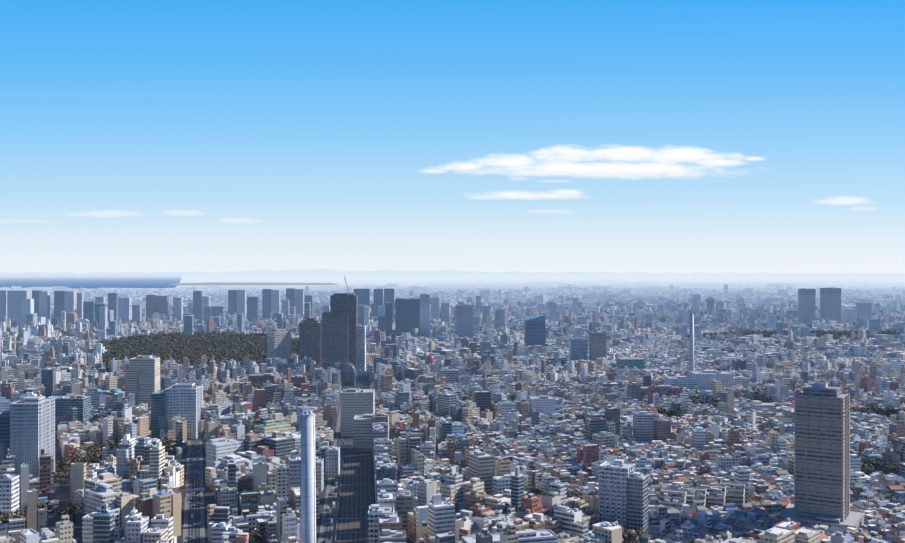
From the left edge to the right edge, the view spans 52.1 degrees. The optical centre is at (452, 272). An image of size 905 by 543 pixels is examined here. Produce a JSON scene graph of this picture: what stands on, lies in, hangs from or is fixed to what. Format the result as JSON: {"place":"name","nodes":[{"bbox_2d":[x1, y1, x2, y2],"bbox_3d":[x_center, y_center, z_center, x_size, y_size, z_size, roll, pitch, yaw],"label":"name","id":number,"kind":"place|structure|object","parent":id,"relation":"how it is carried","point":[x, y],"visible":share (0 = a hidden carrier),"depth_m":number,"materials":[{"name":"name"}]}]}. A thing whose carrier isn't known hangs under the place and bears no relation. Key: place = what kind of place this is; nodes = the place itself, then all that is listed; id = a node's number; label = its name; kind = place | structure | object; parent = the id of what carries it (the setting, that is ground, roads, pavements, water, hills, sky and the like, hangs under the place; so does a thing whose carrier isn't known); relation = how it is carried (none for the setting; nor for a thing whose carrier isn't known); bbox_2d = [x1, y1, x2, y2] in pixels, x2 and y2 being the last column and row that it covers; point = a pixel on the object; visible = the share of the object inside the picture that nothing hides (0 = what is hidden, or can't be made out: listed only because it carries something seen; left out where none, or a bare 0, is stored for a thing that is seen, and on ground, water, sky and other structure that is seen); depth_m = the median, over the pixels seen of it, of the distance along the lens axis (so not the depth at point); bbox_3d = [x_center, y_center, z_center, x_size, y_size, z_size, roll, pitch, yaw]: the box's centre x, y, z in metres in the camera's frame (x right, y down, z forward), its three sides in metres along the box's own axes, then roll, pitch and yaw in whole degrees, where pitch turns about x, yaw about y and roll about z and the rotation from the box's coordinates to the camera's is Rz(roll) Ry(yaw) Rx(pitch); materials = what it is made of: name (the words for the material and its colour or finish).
{"place":"outdoors","nodes":[
{"label":"outdoors","id":0,"kind":"place"},
{"bbox_2d":[0,274,182,288],"bbox_3d":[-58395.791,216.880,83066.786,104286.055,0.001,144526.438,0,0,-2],"label":"sea","id":1,"kind":"structure","parent":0,"point":[87,281],"depth_m":25360.54,"materials":[{"name":"liquid"}]},
{"bbox_2d":[125,355,159,406],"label":"beige tower","id":2,"kind":"structure","parent":0,"point":[142,378],"depth_m":1449.74,"materials":[{"name":"beige concrete"}]},
{"bbox_2d":[183,441,189,542],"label":"avenue pavement","id":3,"kind":"structure","parent":0,"point":[186,504],"depth_m":884.42,"materials":[{"name":"grey concrete"}]},
{"bbox_2d":[200,440,204,542],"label":"avenue pavement","id":4,"kind":"structure","parent":0,"point":[202,507],"depth_m":882.47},
{"bbox_2d":[171,282,338,284],"bbox_3d":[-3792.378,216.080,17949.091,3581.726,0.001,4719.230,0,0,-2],"label":"shoreline","id":5,"kind":"structure","parent":0,"point":[216,283],"depth_m":18321.44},
{"bbox_2d":[318,402,340,542],"bbox_3d":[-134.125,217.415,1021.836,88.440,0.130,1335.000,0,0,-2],"label":"pavement","id":6,"kind":"structure","parent":0,"point":[325,508],"depth_m":890.28,"materials":[{"name":"concrete"}]},
{"bbox_2d":[332,442,344,542],"bbox_3d":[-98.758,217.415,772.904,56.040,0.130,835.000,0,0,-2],"label":"pavement","id":7,"kind":"structure","parent":0,"point":[336,509],"depth_m":882.47,"materials":[{"name":"concrete"}]},
{"bbox_2d":[322,293,357,370],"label":"skyscraper","id":8,"kind":"structure","parent":0,"point":[339,329],"depth_m":1919.40,"materials":[{"name":"grey glass"}]},
{"bbox_2d":[418,368,458,384],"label":"buildings","id":9,"kind":"structure","parent":0,"point":[451,375],"depth_m":1719.46,"materials":[{"name":"grey concrete"}]},
{"bbox_2d":[0,269,904,273],"bbox_3d":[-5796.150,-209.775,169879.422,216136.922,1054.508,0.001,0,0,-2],"label":"horizon hills","id":10,"kind":"structure","parent":0,"point":[318,271],"depth_m":169531.06,"materials":[{"name":"grey"}]},
{"bbox_2d":[0,0,904,273],"label":"sky","id":11,"kind":"structure","parent":0,"point":[146,136],"materials":[{"name":"blue"}]},
{"bbox_2d":[4,274,904,542],"bbox_3d":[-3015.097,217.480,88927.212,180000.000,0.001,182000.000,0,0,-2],"label":"ground","id":12,"kind":"structure","parent":0,"point":[63,496],"depth_m":20300.26,"materials":[{"name":"concrete"}]},
{"bbox_2d":[0,474,18,522],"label":"white tower","id":13,"kind":"structure","parent":12,"relation":"on","point":[9,493],"depth_m":805.44,"materials":[{"name":"white concrete"}]},
{"bbox_2d":[0,341,26,364],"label":"buildings","id":14,"kind":"structure","parent":12,"relation":"on","point":[18,344],"depth_m":2576.88,"materials":[{"name":"white concrete"}]},
{"bbox_2d":[0,396,54,494],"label":"hotel tower","id":15,"kind":"structure","parent":12,"relation":"on","point":[27,429],"depth_m":905.07,"materials":[{"name":"white concrete"}]},
{"bbox_2d":[41,366,90,429],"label":"dark glass office","id":16,"kind":"structure","parent":12,"relation":"on","point":[64,405],"depth_m":1287.24,"materials":[{"name":"blue glass"}]},
{"bbox_2d":[92,343,106,352],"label":"white stepped block","id":17,"kind":"structure","parent":12,"relation":"on","point":[103,349],"depth_m":2326.73,"materials":[{"name":"white concrete"}]},
{"bbox_2d":[85,388,124,400],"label":"teal domes","id":18,"kind":"structure","parent":12,"relation":"on","point":[112,391],"depth_m":1519.62,"materials":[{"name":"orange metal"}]},
{"bbox_2d":[151,383,202,438],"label":"office building","id":19,"kind":"structure","parent":12,"relation":"on","point":[184,400],"depth_m":1206.18,"materials":[{"name":"grey glass"}]},
{"bbox_2d":[186,441,200,542],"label":"avenue","id":20,"kind":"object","parent":12,"relation":"on","point":[193,529],"visible":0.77,"depth_m":882.98,"materials":[{"name":"grey asphalt"}]},
{"bbox_2d":[184,488,204,495],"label":"footbridge","id":21,"kind":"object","parent":12,"relation":"on","point":[196,489],"visible":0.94,"depth_m":899.64,"materials":[{"name":"blue paint"}]},
{"bbox_2d":[96,331,298,373],"bbox_3d":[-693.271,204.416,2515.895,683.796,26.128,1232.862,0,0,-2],"label":"forest","id":22,"kind":"object","parent":12,"relation":"on","point":[220,346],"visible":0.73,"depth_m":2486.25,"materials":[{"name":"green plant"}]},
{"bbox_2d":[201,404,249,426],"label":"building","id":23,"kind":"structure","parent":12,"relation":"on","point":[223,419],"depth_m":1233.88,"materials":[{"name":"white concrete"}]},
{"bbox_2d":[264,329,290,363],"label":"high-rise building","id":24,"kind":"structure","parent":12,"relation":"on","point":[279,345],"depth_m":2013.70,"materials":[{"name":"white concrete"}]},
{"bbox_2d":[248,373,307,388],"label":"buildings","id":25,"kind":"structure","parent":12,"relation":"on","point":[262,377],"depth_m":1724.67,"materials":[{"name":"grey concrete"}]},
{"bbox_2d":[300,410,315,542],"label":"chimney","id":26,"kind":"object","parent":12,"relation":"on","point":[307,502],"visible":1,"depth_m":650.66,"materials":[{"name":"paint"}]},
{"bbox_2d":[299,318,321,364],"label":"high-rise building","id":27,"kind":"structure","parent":12,"relation":"on","point":[310,337],"depth_m":2034.33,"materials":[{"name":"grey concrete"}]},
{"bbox_2d":[322,414,342,542],"bbox_3d":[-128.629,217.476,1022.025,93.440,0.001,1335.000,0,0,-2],"label":"road","id":28,"kind":"structure","parent":12,"relation":"on","point":[330,513],"depth_m":871.51,"materials":[{"name":"grey asphalt"}]},
{"bbox_2d":[337,362,355,385],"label":"curved-top building","id":29,"kind":"structure","parent":12,"relation":"on","point":[347,372],"depth_m":1774.30,"materials":[{"name":"blue glass"}]},
{"bbox_2d":[335,439,373,542],"bbox_3d":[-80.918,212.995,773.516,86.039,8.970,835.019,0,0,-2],"label":"rail walls and catenary","id":30,"kind":"structure","parent":12,"relation":"on","point":[353,494],"depth_m":910.50,"materials":[{"name":"grey concrete"}]},
{"bbox_2d":[337,441,372,542],"bbox_3d":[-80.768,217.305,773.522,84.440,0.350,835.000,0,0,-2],"label":"railway track bed","id":31,"kind":"object","parent":12,"relation":"on","point":[350,508],"visible":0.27,"depth_m":889.38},
{"bbox_2d":[357,325,365,375],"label":"white striped tower","id":32,"kind":"structure","parent":12,"relation":"on","point":[361,347],"depth_m":1948.68,"materials":[{"name":"white concrete"}]},
{"bbox_2d":[337,388,388,451],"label":"station building","id":33,"kind":"structure","parent":12,"relation":"on","point":[357,408],"depth_m":1224.96,"materials":[{"name":"grey concrete"}]},
{"bbox_2d":[315,446,412,542],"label":"buildings","id":34,"kind":"structure","parent":12,"relation":"on","point":[404,502],"depth_m":771.71,"materials":[{"name":"white concrete"}]},
{"bbox_2d":[372,413,405,542],"bbox_3d":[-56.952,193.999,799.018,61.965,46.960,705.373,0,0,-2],"label":"buildings","id":35,"kind":"structure","parent":12,"relation":"on","point":[385,487],"depth_m":818.35,"materials":[{"name":"grey concrete"}]},
{"bbox_2d":[395,298,419,335],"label":"building","id":36,"kind":"structure","parent":12,"relation":"on","point":[407,315],"depth_m":2896.64,"materials":[{"name":"glass"}]},
{"bbox_2d":[420,294,429,335],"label":"building","id":37,"kind":"structure","parent":12,"relation":"on","point":[425,314],"depth_m":2898.30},
{"bbox_2d":[424,355,437,365],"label":"spherical dome","id":38,"kind":"structure","parent":12,"relation":"on","point":[429,359],"depth_m":2082.50,"materials":[{"name":"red paint"}]},
{"bbox_2d":[0,288,880,340],"bbox_3d":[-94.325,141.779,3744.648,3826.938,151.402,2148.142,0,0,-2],"label":"distant high-rises","id":39,"kind":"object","parent":12,"relation":"on","point":[21,307],"depth_m":3641.81,"materials":[{"name":"grey concrete"}]},
{"bbox_2d":[0,277,904,312],"bbox_3d":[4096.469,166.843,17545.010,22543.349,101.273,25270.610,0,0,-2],"label":"city","id":40,"kind":"object","parent":12,"relation":"on","point":[645,293],"visible":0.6,"depth_m":9210.94},
{"bbox_2d":[0,347,904,542],"bbox_3d":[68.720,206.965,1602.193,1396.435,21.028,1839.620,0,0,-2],"label":"trees","id":41,"kind":"object","parent":12,"relation":"on","point":[62,465],"visible":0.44,"depth_m":997.19,"materials":[{"name":"green plant"}]},
{"bbox_2d":[0,351,904,542],"bbox_3d":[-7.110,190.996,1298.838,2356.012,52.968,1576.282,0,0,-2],"label":"city","id":42,"kind":"object","parent":12,"relation":"on","point":[261,455],"visible":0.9,"depth_m":1068.69},
{"bbox_2d":[0,301,904,368],"bbox_3d":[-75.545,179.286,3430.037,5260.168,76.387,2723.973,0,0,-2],"label":"city","id":43,"kind":"object","parent":12,"relation":"on","point":[658,339],"visible":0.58,"depth_m":2800.81},
{"bbox_2d":[11,364,904,542],"bbox_3d":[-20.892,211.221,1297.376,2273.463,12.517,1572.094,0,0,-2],"label":"city houses","id":44,"kind":"structure","parent":12,"relation":"on","point":[762,508],"depth_m":894.24,"materials":[{"name":"grey concrete"}]},
{"bbox_2d":[455,304,478,338],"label":"grey tower","id":45,"kind":"structure","parent":12,"relation":"on","point":[466,323],"depth_m":2902.88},
{"bbox_2d":[524,315,544,347],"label":"high-rise building","id":46,"kind":"structure","parent":12,"relation":"on","point":[534,330],"depth_m":2496.89,"materials":[{"name":"blue glass"}]},
{"bbox_2d":[570,331,606,360],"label":"office buildings","id":47,"kind":"structure","parent":12,"relation":"on","point":[579,346],"depth_m":2199.20,"materials":[{"name":"grey concrete"}]},
{"bbox_2d":[598,459,647,530],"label":"white apartment","id":48,"kind":"structure","parent":12,"relation":"on","point":[622,493],"depth_m":786.72,"materials":[{"name":"white concrete"}]},
{"bbox_2d":[617,357,643,369],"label":"building","id":49,"kind":"structure","parent":12,"relation":"on","point":[633,362],"depth_m":2008.16,"materials":[{"name":"teal glass"}]},
{"bbox_2d":[682,347,689,375],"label":"chimney crane","id":50,"kind":"object","parent":12,"relation":"on","point":[687,361],"visible":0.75,"depth_m":1772.13,"materials":[{"name":"grey metal"}]},
{"bbox_2d":[689,313,693,370],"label":"chimney","id":51,"kind":"object","parent":12,"relation":"on","point":[691,347],"visible":0.77,"depth_m":1769.79,"materials":[{"name":"concrete"}]},
{"bbox_2d":[659,482,744,509],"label":"apartment buildings","id":52,"kind":"structure","parent":12,"relation":"on","point":[720,495],"depth_m":844.55,"materials":[{"name":"white concrete"}]},
{"bbox_2d":[782,408,793,422],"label":"building","id":53,"kind":"structure","parent":12,"relation":"on","point":[785,411],"depth_m":1283.65,"materials":[{"name":"grey concrete"}]},
{"bbox_2d":[784,381,800,416],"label":"construction crane","id":54,"kind":"object","parent":12,"relation":"on","point":[789,403],"visible":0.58,"depth_m":1274.13,"materials":[{"name":"grey metal"}]},
{"bbox_2d":[687,329,898,339],"bbox_3d":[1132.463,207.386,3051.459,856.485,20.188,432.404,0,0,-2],"label":"ridge trees","id":55,"kind":"object","parent":12,"relation":"on","point":[824,332],"visible":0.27,"depth_m":3117.26,"materials":[{"name":"green plant"}]},
{"bbox_2d":[786,287,840,323],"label":"twin skyscrapers","id":56,"kind":"structure","parent":12,"relation":"on","point":[830,303],"depth_m":3717.49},
{"bbox_2d":[460,529,558,542],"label":"buildings","id":57,"kind":"structure","parent":0,"point":[537,536],"depth_m":673.11,"materials":[{"name":"white concrete"}]},
{"bbox_2d":[529,395,670,443],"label":"buildings","id":58,"kind":"structure","parent":0,"point":[648,426],"depth_m":1162.28,"materials":[{"name":"grey concrete"}]},
{"bbox_2d":[424,146,864,204],"bbox_3d":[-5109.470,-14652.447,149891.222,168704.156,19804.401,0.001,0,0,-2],"label":"cloud","id":59,"kind":"structure","parent":0,"point":[560,160],"depth_m":150890.27,"materials":[{"name":"white"}]},
{"bbox_2d":[641,385,682,400],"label":"building","id":60,"kind":"structure","parent":0,"point":[668,390],"depth_m":1540.95,"materials":[{"name":"grey concrete"}]},
{"bbox_2d":[641,368,748,390],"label":"white plant buildings","id":61,"kind":"structure","parent":0,"point":[699,379],"depth_m":1645.35,"materials":[{"name":"white concrete"}]},
{"bbox_2d":[780,382,864,529],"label":"residential tower","id":62,"kind":"structure","parent":0,"point":[821,453],"depth_m":788.00,"materials":[{"name":"grey concrete"}]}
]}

